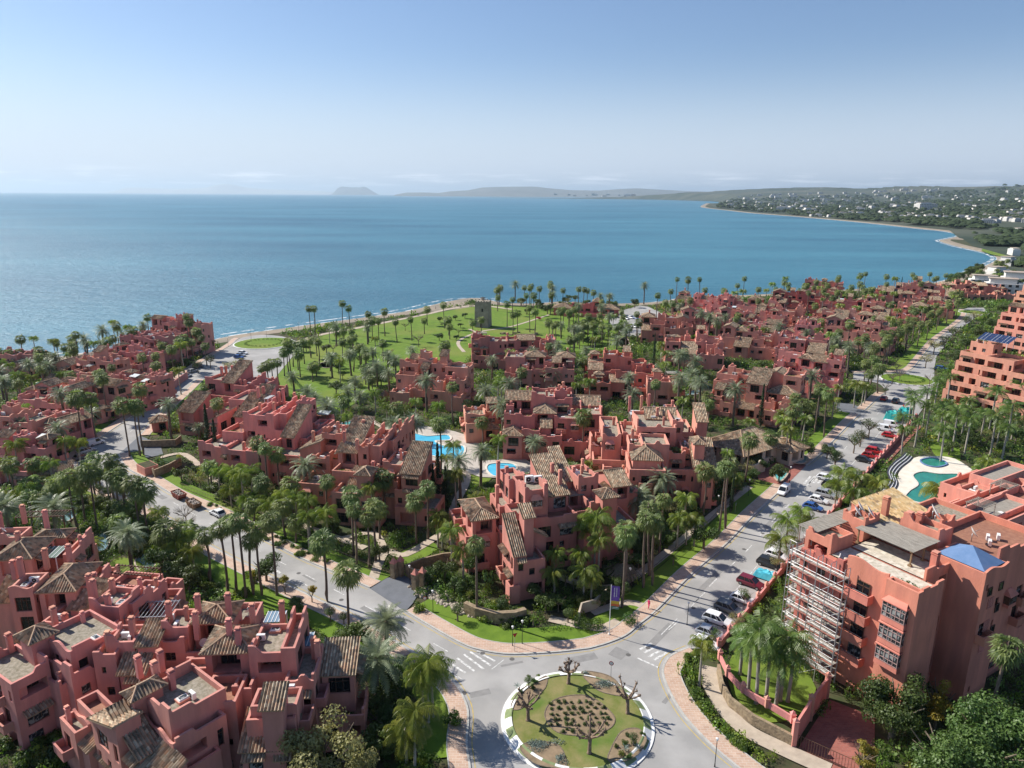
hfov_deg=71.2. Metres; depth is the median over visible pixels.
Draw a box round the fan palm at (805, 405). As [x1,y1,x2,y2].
[797,398,810,430]
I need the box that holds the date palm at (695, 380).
[687,378,699,401]
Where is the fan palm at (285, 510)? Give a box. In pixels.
[271,498,294,537]
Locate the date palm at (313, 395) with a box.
[307,390,323,402]
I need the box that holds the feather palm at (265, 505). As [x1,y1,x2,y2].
[254,497,280,515]
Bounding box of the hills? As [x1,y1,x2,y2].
[489,185,1023,270]
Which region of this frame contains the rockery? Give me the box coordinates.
[407,585,473,617]
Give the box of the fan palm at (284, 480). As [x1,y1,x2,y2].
[279,475,302,517]
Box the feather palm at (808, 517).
[799,512,817,531]
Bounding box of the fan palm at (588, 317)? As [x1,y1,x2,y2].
[584,312,591,334]
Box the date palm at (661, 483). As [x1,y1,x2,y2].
[646,465,678,511]
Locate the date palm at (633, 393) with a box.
[621,385,643,421]
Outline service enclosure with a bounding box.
[136,460,157,475]
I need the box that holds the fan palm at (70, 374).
[63,370,76,377]
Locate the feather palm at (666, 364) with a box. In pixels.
[660,361,671,374]
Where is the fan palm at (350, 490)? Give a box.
[340,484,364,554]
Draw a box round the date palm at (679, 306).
[675,302,684,310]
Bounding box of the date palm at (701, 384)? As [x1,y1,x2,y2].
[690,375,711,401]
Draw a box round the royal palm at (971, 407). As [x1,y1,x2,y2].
[959,402,976,435]
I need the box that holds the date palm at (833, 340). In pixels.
[829,333,840,352]
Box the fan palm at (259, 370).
[256,365,263,372]
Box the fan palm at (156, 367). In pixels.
[149,360,161,371]
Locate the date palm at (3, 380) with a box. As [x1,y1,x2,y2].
[0,374,12,401]
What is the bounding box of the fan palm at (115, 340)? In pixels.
[109,335,117,345]
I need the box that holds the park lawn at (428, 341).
[276,306,630,412]
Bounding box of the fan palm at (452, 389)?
[445,381,458,424]
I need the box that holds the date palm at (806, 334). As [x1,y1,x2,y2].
[801,329,811,336]
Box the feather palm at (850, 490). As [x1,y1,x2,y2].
[840,484,869,506]
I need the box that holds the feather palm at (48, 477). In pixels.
[44,472,70,504]
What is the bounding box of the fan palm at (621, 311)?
[619,309,624,318]
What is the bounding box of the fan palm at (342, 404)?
[337,395,352,424]
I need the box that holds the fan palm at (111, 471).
[102,466,124,518]
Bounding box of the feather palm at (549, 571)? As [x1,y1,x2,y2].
[540,564,566,593]
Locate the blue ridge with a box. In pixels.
[394,187,699,196]
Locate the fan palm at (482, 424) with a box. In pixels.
[474,416,489,443]
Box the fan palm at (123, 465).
[111,463,128,497]
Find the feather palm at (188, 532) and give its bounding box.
[169,525,195,557]
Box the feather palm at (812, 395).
[811,391,826,416]
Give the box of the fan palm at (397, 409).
[389,401,403,418]
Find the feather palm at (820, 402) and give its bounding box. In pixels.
[809,398,824,420]
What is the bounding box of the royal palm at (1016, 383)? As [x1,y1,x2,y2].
[1009,379,1023,390]
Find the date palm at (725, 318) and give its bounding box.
[721,313,730,324]
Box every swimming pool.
[415,433,465,459]
[485,462,517,476]
[904,471,957,502]
[920,457,947,466]
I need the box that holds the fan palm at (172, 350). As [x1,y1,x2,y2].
[165,344,176,377]
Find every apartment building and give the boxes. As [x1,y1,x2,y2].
[798,487,1023,722]
[937,460,1023,525]
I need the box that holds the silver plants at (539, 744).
[525,738,563,751]
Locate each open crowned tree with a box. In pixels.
[34,474,50,484]
[92,483,104,492]
[131,539,146,549]
[192,361,201,372]
[194,474,204,487]
[203,354,214,367]
[222,362,234,370]
[356,405,367,412]
[374,417,387,424]
[395,683,418,704]
[552,594,565,611]
[576,582,589,590]
[615,549,635,561]
[661,501,680,517]
[671,499,689,510]
[710,627,722,640]
[714,483,722,492]
[729,611,744,623]
[738,458,755,469]
[738,588,752,605]
[769,556,785,565]
[827,451,844,466]
[830,449,841,463]
[848,433,863,453]
[854,429,868,446]
[859,418,879,438]
[918,353,934,367]
[927,339,943,354]
[938,335,953,349]
[947,326,960,339]
[960,316,972,325]
[967,311,981,321]
[980,430,996,444]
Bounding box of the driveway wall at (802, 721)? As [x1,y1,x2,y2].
[791,672,831,746]
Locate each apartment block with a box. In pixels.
[0,346,56,379]
[0,402,77,451]
[0,429,68,485]
[0,504,99,584]
[0,543,120,648]
[0,605,117,751]
[11,376,97,411]
[37,407,94,450]
[40,345,131,381]
[42,563,185,625]
[52,647,232,767]
[63,372,132,424]
[92,588,264,702]
[107,340,167,373]
[108,368,176,411]
[119,330,187,367]
[141,312,215,358]
[176,359,288,435]
[186,599,369,767]
[196,383,334,484]
[297,415,444,527]
[389,349,476,411]
[448,445,637,604]
[459,396,500,442]
[468,330,555,369]
[500,381,601,460]
[502,348,576,393]
[584,345,654,401]
[585,394,716,508]
[639,310,690,342]
[645,368,685,404]
[661,325,725,369]
[671,288,736,313]
[680,303,731,335]
[707,363,809,427]
[721,319,783,360]
[730,306,787,327]
[731,293,788,314]
[753,317,820,336]
[770,302,841,331]
[771,287,823,313]
[772,330,829,363]
[773,348,846,400]
[805,276,844,298]
[819,293,880,311]
[822,307,887,322]
[824,311,897,355]
[862,299,928,326]
[867,280,927,304]
[902,276,954,301]
[912,295,955,318]
[935,279,1015,300]
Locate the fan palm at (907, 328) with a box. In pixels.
[903,323,913,350]
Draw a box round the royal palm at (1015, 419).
[1006,412,1023,439]
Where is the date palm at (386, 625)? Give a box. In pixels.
[360,601,412,660]
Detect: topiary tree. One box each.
[324,606,334,620]
[339,611,346,623]
[451,603,463,620]
[525,676,532,687]
[563,608,573,622]
[629,732,638,745]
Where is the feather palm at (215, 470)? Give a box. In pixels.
[208,463,224,498]
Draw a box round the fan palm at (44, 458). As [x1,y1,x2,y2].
[32,456,50,473]
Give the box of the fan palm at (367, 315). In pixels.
[364,311,371,327]
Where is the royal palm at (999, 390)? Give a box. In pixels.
[983,384,1009,428]
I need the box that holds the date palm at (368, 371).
[358,366,375,390]
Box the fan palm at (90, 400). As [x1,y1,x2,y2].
[81,392,98,437]
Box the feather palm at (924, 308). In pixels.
[918,306,927,332]
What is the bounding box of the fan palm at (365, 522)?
[358,510,376,567]
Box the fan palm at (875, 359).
[869,355,880,384]
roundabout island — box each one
[233,337,291,349]
[501,671,654,767]
[879,373,932,385]
[958,310,986,314]
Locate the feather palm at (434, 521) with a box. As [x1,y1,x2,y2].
[427,513,452,549]
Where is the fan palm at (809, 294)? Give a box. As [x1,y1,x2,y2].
[806,291,811,314]
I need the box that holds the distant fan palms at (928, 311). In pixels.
[311,259,1023,375]
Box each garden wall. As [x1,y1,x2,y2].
[140,435,181,446]
[152,457,181,476]
[174,372,187,387]
[405,552,450,582]
[578,589,606,621]
[716,664,791,744]
[717,648,796,723]
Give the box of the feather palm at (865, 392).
[861,383,872,403]
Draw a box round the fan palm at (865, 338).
[861,333,869,359]
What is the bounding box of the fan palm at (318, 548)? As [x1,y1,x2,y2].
[307,527,337,601]
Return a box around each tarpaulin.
[753,568,772,580]
[883,410,899,421]
[898,406,912,419]
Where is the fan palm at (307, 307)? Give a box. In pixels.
[305,305,311,335]
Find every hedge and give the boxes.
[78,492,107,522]
[289,372,335,398]
[471,590,499,596]
[541,622,582,630]
[684,666,778,761]
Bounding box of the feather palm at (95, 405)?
[84,403,98,411]
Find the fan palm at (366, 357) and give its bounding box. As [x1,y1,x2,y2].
[362,352,369,363]
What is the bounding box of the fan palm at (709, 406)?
[703,399,715,430]
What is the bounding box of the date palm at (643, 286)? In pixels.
[639,282,648,303]
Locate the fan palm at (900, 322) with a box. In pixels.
[896,318,903,339]
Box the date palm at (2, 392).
[0,363,10,401]
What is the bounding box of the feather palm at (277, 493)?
[271,486,290,525]
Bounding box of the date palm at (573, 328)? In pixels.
[568,324,578,348]
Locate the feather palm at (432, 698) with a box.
[404,655,455,717]
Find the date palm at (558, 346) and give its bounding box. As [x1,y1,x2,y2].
[552,340,563,350]
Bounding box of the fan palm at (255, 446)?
[249,435,266,471]
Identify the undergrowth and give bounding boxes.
[0,335,1023,504]
[0,449,1023,767]
[215,281,1023,362]
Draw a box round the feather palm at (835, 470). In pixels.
[829,462,862,496]
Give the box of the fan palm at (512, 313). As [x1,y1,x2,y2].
[509,311,516,334]
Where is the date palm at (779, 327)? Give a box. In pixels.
[772,321,786,331]
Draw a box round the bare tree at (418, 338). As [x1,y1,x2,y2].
[412,334,423,346]
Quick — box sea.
[0,192,995,356]
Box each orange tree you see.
[278,574,288,593]
[307,585,316,601]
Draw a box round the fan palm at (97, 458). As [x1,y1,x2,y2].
[85,451,101,488]
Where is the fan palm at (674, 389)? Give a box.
[672,384,682,393]
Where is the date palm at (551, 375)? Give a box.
[543,367,561,383]
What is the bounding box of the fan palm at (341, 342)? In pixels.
[338,337,346,357]
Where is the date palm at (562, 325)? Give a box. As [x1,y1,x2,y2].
[557,321,567,338]
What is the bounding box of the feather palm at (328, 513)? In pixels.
[311,502,338,539]
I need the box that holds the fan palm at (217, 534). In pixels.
[208,521,229,591]
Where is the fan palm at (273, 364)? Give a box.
[266,358,277,376]
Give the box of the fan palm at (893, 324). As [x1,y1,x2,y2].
[888,319,897,326]
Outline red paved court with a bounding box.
[757,423,920,767]
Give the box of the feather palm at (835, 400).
[828,397,842,418]
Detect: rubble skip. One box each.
[170,489,186,499]
[185,497,201,508]
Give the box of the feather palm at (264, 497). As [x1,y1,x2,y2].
[254,491,275,515]
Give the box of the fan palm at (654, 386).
[651,379,660,405]
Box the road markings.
[106,343,940,679]
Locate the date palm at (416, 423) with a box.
[401,411,425,433]
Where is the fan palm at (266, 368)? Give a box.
[259,360,272,377]
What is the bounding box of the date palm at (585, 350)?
[579,346,591,372]
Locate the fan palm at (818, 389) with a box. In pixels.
[813,382,826,431]
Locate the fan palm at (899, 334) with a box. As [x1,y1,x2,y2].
[895,327,905,351]
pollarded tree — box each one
[515,685,541,721]
[558,657,579,684]
[573,709,606,754]
[615,673,640,714]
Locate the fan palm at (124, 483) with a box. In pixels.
[119,475,142,529]
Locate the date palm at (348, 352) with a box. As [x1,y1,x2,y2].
[340,348,357,375]
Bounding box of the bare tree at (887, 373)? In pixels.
[886,370,898,383]
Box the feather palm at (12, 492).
[8,488,25,503]
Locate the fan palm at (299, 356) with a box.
[293,347,304,376]
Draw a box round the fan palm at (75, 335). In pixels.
[70,331,79,344]
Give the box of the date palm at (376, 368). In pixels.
[366,358,385,387]
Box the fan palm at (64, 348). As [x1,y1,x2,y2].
[58,342,68,358]
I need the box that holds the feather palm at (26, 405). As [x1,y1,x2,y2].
[18,402,33,407]
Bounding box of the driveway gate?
[797,735,854,767]
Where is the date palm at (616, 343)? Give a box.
[609,335,624,349]
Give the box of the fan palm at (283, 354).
[278,348,288,375]
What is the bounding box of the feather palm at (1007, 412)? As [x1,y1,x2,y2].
[997,404,1015,417]
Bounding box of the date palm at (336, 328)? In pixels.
[328,321,340,345]
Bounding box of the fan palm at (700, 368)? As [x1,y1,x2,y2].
[695,365,703,375]
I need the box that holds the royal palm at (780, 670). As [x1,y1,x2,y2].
[753,646,806,705]
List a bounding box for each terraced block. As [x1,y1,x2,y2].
[941,332,1023,419]
[988,302,1023,355]
[1013,284,1023,302]
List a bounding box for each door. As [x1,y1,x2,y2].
[5,708,10,721]
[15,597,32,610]
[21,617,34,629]
[28,708,48,725]
[36,560,42,568]
[40,389,46,394]
[56,449,61,455]
[66,733,71,747]
[85,543,92,560]
[98,729,108,749]
[108,387,114,394]
[118,388,125,393]
[139,603,149,619]
[185,426,192,431]
[209,384,215,390]
[217,728,223,745]
[221,420,226,429]
[249,763,263,767]
[286,439,291,447]
[298,645,301,662]
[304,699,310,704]
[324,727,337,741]
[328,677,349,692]
[336,498,346,508]
[337,512,348,522]
[406,479,417,485]
[477,553,484,562]
[508,438,518,445]
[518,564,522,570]
[519,493,522,502]
[525,436,534,443]
[538,526,550,536]
[546,541,552,550]
[553,496,565,508]
[558,407,567,411]
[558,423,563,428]
[560,527,572,534]
[564,447,574,454]
[585,419,594,427]
[641,476,648,482]
[672,463,679,467]
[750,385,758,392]
[781,451,787,460]
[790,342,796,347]
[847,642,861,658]
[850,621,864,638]
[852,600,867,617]
[856,579,870,596]
[950,385,957,391]
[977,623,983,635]
[980,381,988,387]
[1010,307,1016,312]
[1011,605,1015,616]
[1016,585,1020,596]
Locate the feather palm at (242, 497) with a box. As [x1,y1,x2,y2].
[234,491,259,509]
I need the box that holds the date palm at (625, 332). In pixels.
[619,326,631,344]
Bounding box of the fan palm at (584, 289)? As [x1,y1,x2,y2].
[581,287,587,303]
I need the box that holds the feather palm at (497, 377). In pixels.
[494,375,507,398]
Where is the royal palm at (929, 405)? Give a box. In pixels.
[920,399,940,435]
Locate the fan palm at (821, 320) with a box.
[817,318,825,327]
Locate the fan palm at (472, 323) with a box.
[468,318,476,329]
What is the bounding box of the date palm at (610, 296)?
[605,292,614,303]
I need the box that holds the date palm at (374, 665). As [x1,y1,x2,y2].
[356,634,410,706]
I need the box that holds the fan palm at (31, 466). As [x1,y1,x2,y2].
[22,457,40,478]
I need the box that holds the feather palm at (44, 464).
[40,458,60,475]
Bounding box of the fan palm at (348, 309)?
[345,304,351,324]
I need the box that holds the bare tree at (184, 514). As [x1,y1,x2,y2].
[173,506,194,522]
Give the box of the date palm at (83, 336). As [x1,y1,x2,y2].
[77,332,90,353]
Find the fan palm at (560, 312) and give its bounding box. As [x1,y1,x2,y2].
[556,307,564,328]
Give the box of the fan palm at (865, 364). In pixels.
[861,358,872,390]
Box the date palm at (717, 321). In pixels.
[711,316,722,335]
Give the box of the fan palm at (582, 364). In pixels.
[577,355,588,385]
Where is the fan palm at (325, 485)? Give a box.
[317,474,335,505]
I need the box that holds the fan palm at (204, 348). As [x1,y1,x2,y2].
[200,342,209,365]
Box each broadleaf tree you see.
[72,495,88,505]
[75,504,89,512]
[94,493,109,508]
[99,498,117,509]
[100,508,114,518]
[101,522,121,544]
[102,486,113,496]
[128,507,140,520]
[136,514,164,536]
[136,531,152,544]
[140,548,175,573]
[157,550,191,577]
[160,561,187,577]
[167,359,178,365]
[173,468,188,480]
[175,563,201,591]
[179,358,189,366]
[189,465,199,474]
[206,483,225,496]
[211,595,224,600]
[214,488,231,501]
[216,474,230,484]
[254,552,282,580]
[288,596,303,612]
[320,345,330,351]
[324,517,340,532]
[327,380,343,392]
[332,621,364,636]
[341,619,371,645]
[360,722,398,759]
[367,695,390,725]
[369,684,397,710]
[370,545,389,560]
[378,373,385,384]
[378,705,405,733]
[379,655,411,684]
[379,662,407,688]
[380,738,398,755]
[381,677,415,703]
[389,698,418,718]
[424,565,438,584]
[432,558,459,579]
[434,333,443,340]
[445,576,466,595]
[461,553,481,573]
[495,594,510,608]
[526,582,544,597]
[534,593,555,612]
[543,304,553,313]
[571,590,587,602]
[585,336,591,346]
[593,584,610,604]
[609,576,621,585]
[614,580,630,594]
[629,538,646,555]
[629,553,646,568]
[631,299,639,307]
[637,537,651,553]
[639,534,659,547]
[661,529,678,543]
[673,504,692,514]
[674,489,689,503]
[690,526,720,548]
[705,374,714,382]
[712,496,720,505]
[728,483,738,490]
[730,478,747,493]
[744,454,759,464]
[747,468,760,480]
[749,455,763,463]
[757,360,769,366]
[758,458,769,466]
[769,463,789,482]
[797,439,815,454]
[821,443,835,458]
[854,671,930,740]
[909,722,1008,767]
[939,441,960,454]
[945,277,956,282]
[945,688,1023,767]
[947,349,960,364]
[948,273,961,278]
[955,272,965,278]
[959,434,975,444]
[960,337,975,349]
[964,268,975,276]
[966,430,981,445]
[974,328,991,335]
[984,694,1023,748]
[985,318,997,329]
[990,433,1007,442]
[995,441,1013,456]
[996,304,1008,311]
[1010,427,1023,443]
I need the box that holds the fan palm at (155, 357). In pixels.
[151,352,160,372]
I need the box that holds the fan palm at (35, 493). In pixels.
[27,491,47,523]
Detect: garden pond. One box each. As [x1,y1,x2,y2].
[60,508,76,521]
[95,533,109,552]
[134,552,155,570]
[685,390,701,395]
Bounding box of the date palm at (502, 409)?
[488,396,513,445]
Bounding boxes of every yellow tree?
[852,739,878,767]
[923,678,955,729]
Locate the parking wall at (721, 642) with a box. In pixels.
[716,413,917,648]
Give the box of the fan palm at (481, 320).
[477,316,485,331]
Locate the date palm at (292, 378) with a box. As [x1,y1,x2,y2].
[285,369,299,391]
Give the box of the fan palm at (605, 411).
[601,402,611,415]
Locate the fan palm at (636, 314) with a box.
[634,311,640,334]
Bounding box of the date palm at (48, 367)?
[37,359,58,374]
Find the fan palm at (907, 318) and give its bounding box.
[904,316,911,340]
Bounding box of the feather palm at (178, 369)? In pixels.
[169,366,184,393]
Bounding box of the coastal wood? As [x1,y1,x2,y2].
[716,184,1023,265]
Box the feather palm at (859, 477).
[841,469,868,500]
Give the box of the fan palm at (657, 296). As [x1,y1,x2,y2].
[654,293,660,317]
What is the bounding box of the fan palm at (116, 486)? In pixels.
[110,473,131,507]
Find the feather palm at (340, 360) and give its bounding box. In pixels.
[333,357,345,382]
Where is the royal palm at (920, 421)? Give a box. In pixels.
[911,417,927,446]
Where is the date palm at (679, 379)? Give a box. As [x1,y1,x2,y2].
[670,370,689,411]
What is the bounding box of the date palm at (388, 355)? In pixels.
[380,349,393,368]
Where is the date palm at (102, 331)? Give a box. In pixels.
[91,323,111,339]
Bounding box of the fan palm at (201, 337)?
[197,333,205,356]
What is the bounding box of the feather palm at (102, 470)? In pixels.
[98,467,109,500]
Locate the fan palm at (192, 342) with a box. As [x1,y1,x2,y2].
[188,338,195,361]
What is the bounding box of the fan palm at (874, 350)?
[868,342,881,369]
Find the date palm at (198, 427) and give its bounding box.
[190,422,204,439]
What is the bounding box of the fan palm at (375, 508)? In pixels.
[362,497,384,560]
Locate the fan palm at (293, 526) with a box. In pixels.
[285,513,306,542]
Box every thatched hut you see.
[380,390,389,401]
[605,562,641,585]
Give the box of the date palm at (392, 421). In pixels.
[380,414,403,429]
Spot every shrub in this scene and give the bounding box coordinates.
[0,735,14,750]
[11,750,29,767]
[13,748,34,765]
[27,745,49,766]
[28,744,45,753]
[31,753,45,762]
[33,727,61,744]
[44,748,57,763]
[48,732,61,750]
[50,732,62,741]
[51,754,66,767]
[132,549,142,557]
[138,544,149,553]
[144,545,159,550]
[198,575,208,585]
[199,581,214,586]
[202,582,215,589]
[212,582,221,587]
[231,588,241,596]
[238,586,250,597]
[245,570,254,578]
[274,540,281,545]
[298,542,307,547]
[310,556,317,561]
[381,753,390,759]
[401,761,418,767]
[412,604,427,612]
[414,601,419,611]
[414,756,427,767]
[441,709,462,725]
[462,592,471,600]
[477,615,487,621]
[487,603,496,609]
[502,621,510,629]
[571,612,585,625]
[580,617,593,630]
[591,617,604,629]
[618,750,625,755]
[622,611,636,624]
[622,739,628,745]
[663,541,673,547]
[729,736,739,746]
[738,739,747,750]
[740,742,748,751]
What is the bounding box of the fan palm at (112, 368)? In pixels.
[107,364,115,372]
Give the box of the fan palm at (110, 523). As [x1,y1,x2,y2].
[105,512,128,552]
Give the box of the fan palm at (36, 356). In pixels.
[33,353,45,377]
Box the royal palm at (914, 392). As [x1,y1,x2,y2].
[903,387,922,422]
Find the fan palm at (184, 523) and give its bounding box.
[175,519,198,547]
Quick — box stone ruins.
[500,331,537,334]
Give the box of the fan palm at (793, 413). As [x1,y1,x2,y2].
[784,403,803,443]
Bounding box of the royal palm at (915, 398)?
[905,394,925,430]
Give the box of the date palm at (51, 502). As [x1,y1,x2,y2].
[26,490,77,528]
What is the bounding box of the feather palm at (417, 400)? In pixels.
[408,397,422,412]
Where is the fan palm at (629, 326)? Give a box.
[624,323,633,342]
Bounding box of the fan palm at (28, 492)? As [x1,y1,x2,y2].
[18,489,36,529]
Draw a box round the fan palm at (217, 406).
[209,397,225,414]
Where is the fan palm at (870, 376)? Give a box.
[863,369,877,399]
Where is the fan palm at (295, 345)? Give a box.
[292,341,302,369]
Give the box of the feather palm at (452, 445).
[443,440,461,466]
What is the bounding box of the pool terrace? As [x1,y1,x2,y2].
[415,426,529,477]
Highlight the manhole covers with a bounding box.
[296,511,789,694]
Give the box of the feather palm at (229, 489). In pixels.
[218,483,241,507]
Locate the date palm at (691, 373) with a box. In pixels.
[684,366,699,394]
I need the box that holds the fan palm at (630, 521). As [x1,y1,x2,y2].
[616,519,639,583]
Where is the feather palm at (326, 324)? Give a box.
[324,322,333,342]
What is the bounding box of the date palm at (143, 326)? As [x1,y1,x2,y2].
[138,320,149,330]
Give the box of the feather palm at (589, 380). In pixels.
[582,377,597,394]
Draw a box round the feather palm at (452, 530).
[436,520,465,574]
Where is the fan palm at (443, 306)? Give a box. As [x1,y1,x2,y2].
[439,301,446,327]
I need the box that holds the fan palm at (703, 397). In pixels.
[701,392,715,404]
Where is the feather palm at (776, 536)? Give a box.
[763,529,799,564]
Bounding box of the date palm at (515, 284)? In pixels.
[509,280,521,299]
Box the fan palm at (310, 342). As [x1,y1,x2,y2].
[306,335,315,357]
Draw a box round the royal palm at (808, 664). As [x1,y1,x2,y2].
[771,636,820,702]
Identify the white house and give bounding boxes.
[968,274,997,281]
[984,276,1023,294]
[985,266,1010,274]
[999,256,1017,265]
[1000,270,1023,281]
[1007,247,1020,255]
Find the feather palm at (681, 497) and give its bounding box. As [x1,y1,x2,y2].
[673,490,698,528]
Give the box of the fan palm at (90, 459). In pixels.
[80,458,97,497]
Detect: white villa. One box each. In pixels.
[776,206,791,209]
[914,202,937,209]
[981,218,993,222]
[1002,216,1013,220]
[1011,218,1021,221]
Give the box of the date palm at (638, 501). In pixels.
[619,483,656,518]
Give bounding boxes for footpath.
[42,305,831,767]
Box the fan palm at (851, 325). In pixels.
[845,319,855,340]
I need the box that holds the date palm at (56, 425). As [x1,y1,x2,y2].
[45,419,70,436]
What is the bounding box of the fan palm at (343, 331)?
[340,326,346,346]
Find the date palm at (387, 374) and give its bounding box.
[380,366,396,393]
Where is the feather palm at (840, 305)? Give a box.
[835,303,844,308]
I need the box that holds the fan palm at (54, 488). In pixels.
[42,475,67,523]
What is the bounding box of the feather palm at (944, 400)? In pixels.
[940,398,956,425]
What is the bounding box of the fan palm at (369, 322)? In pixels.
[364,319,372,340]
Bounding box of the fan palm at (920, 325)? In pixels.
[916,321,925,346]
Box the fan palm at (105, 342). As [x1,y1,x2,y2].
[101,336,113,345]
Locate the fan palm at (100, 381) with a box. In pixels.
[93,371,110,404]
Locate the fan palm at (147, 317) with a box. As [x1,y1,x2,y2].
[142,313,151,329]
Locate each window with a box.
[27,681,38,688]
[29,728,43,740]
[59,594,65,602]
[76,363,81,369]
[79,657,87,667]
[81,682,90,693]
[108,687,115,694]
[159,423,164,429]
[165,653,175,659]
[207,625,213,633]
[221,655,240,663]
[263,662,280,663]
[302,487,311,497]
[346,454,350,460]
[386,468,395,480]
[473,342,477,348]
[478,535,490,549]
[481,521,487,528]
[486,431,491,436]
[487,415,495,423]
[521,341,526,345]
[522,402,529,407]
[529,568,534,574]
[530,494,542,509]
[534,381,540,387]
[538,415,546,419]
[571,422,578,431]
[605,440,614,451]
[613,392,619,397]
[617,488,622,493]
[671,475,681,477]
[680,487,690,492]
[737,409,744,415]
[802,360,809,365]
[815,363,822,368]
[818,567,824,575]
[957,376,963,381]
[964,366,971,373]
[964,388,970,393]
[978,359,984,364]
[987,372,995,378]
[987,586,992,596]
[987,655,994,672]
[994,362,1002,369]
[994,602,999,612]
[998,581,1004,590]
[1002,587,1018,608]
[1011,388,1020,395]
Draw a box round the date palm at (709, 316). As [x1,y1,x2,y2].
[704,312,715,334]
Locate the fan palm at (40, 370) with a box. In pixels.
[34,365,46,380]
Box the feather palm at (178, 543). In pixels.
[161,537,193,554]
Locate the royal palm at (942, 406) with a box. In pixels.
[936,401,952,414]
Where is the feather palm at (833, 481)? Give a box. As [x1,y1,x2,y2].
[821,474,853,503]
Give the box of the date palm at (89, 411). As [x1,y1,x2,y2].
[80,406,103,423]
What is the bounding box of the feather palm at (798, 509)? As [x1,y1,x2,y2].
[788,502,814,537]
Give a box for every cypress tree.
[203,403,211,440]
[212,418,217,441]
[431,463,436,492]
[435,442,442,493]
[440,465,450,504]
[652,332,655,364]
[729,475,734,511]
[757,384,764,426]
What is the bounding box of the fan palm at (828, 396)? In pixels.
[821,387,835,436]
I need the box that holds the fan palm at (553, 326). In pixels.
[550,322,556,334]
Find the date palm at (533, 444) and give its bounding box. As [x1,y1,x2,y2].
[524,434,547,453]
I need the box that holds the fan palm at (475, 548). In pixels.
[464,534,486,606]
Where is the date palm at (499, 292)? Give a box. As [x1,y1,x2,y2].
[494,285,502,304]
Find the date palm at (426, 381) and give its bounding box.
[414,370,437,414]
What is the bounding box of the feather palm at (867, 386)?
[857,382,871,405]
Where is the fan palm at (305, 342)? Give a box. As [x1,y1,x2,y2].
[299,338,307,363]
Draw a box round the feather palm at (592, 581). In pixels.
[582,571,603,599]
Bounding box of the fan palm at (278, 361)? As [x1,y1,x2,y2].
[272,357,282,384]
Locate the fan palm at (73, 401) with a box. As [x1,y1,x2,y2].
[63,388,86,446]
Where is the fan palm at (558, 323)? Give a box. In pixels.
[554,321,559,337]
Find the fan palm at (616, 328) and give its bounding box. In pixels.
[613,323,619,338]
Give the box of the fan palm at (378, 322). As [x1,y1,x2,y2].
[374,318,381,339]
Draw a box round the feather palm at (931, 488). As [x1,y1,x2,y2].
[918,481,940,498]
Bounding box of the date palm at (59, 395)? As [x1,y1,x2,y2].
[47,385,71,409]
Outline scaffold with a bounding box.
[780,535,850,688]
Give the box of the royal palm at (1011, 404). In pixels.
[998,398,1023,441]
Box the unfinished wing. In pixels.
[793,544,847,671]
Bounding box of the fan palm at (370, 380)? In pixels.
[366,373,377,398]
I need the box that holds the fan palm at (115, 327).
[111,321,121,342]
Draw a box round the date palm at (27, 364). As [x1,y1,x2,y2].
[18,356,37,385]
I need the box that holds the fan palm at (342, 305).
[338,300,345,325]
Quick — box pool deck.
[897,456,972,493]
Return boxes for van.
[85,437,104,446]
[777,482,790,495]
[876,423,894,431]
[883,419,899,427]
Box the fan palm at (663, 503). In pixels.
[654,493,673,552]
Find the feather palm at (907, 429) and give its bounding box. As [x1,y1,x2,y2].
[895,424,917,453]
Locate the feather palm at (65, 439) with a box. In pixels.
[53,435,75,460]
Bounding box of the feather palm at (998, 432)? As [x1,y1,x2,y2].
[992,422,1005,447]
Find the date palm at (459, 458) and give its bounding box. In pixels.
[445,449,472,498]
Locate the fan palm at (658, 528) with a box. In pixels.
[646,513,665,585]
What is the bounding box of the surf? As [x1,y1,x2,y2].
[59,207,996,356]
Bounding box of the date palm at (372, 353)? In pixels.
[365,346,380,365]
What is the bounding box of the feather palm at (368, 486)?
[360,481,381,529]
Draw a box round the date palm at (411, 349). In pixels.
[405,346,419,356]
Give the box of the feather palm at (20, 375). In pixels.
[10,371,27,393]
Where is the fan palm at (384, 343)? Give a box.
[378,339,387,360]
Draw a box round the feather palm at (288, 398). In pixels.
[285,395,292,401]
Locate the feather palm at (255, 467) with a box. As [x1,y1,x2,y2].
[237,462,262,492]
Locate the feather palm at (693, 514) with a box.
[676,510,698,544]
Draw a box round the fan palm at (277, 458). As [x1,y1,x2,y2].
[266,445,286,489]
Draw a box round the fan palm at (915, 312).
[911,308,920,333]
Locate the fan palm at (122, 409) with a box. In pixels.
[111,396,130,455]
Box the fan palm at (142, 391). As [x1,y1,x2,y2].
[130,382,149,416]
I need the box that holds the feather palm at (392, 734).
[382,713,428,765]
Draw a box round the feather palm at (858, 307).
[851,305,861,311]
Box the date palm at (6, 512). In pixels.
[0,490,29,527]
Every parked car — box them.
[72,453,91,460]
[75,446,96,453]
[187,368,198,372]
[209,507,225,517]
[233,354,243,358]
[690,632,719,650]
[695,622,723,640]
[702,608,733,628]
[713,597,743,617]
[729,590,754,605]
[736,572,764,590]
[756,553,780,570]
[764,547,787,560]
[802,500,823,511]
[808,494,829,504]
[814,487,835,498]
[816,472,831,479]
[821,479,839,489]
[855,455,873,463]
[861,450,878,458]
[865,445,882,453]
[880,395,887,400]
[881,431,896,438]
[891,397,899,403]
[935,365,945,369]
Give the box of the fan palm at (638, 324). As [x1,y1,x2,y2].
[633,318,642,341]
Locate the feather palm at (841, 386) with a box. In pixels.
[834,384,845,408]
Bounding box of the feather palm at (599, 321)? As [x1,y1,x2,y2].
[592,319,603,330]

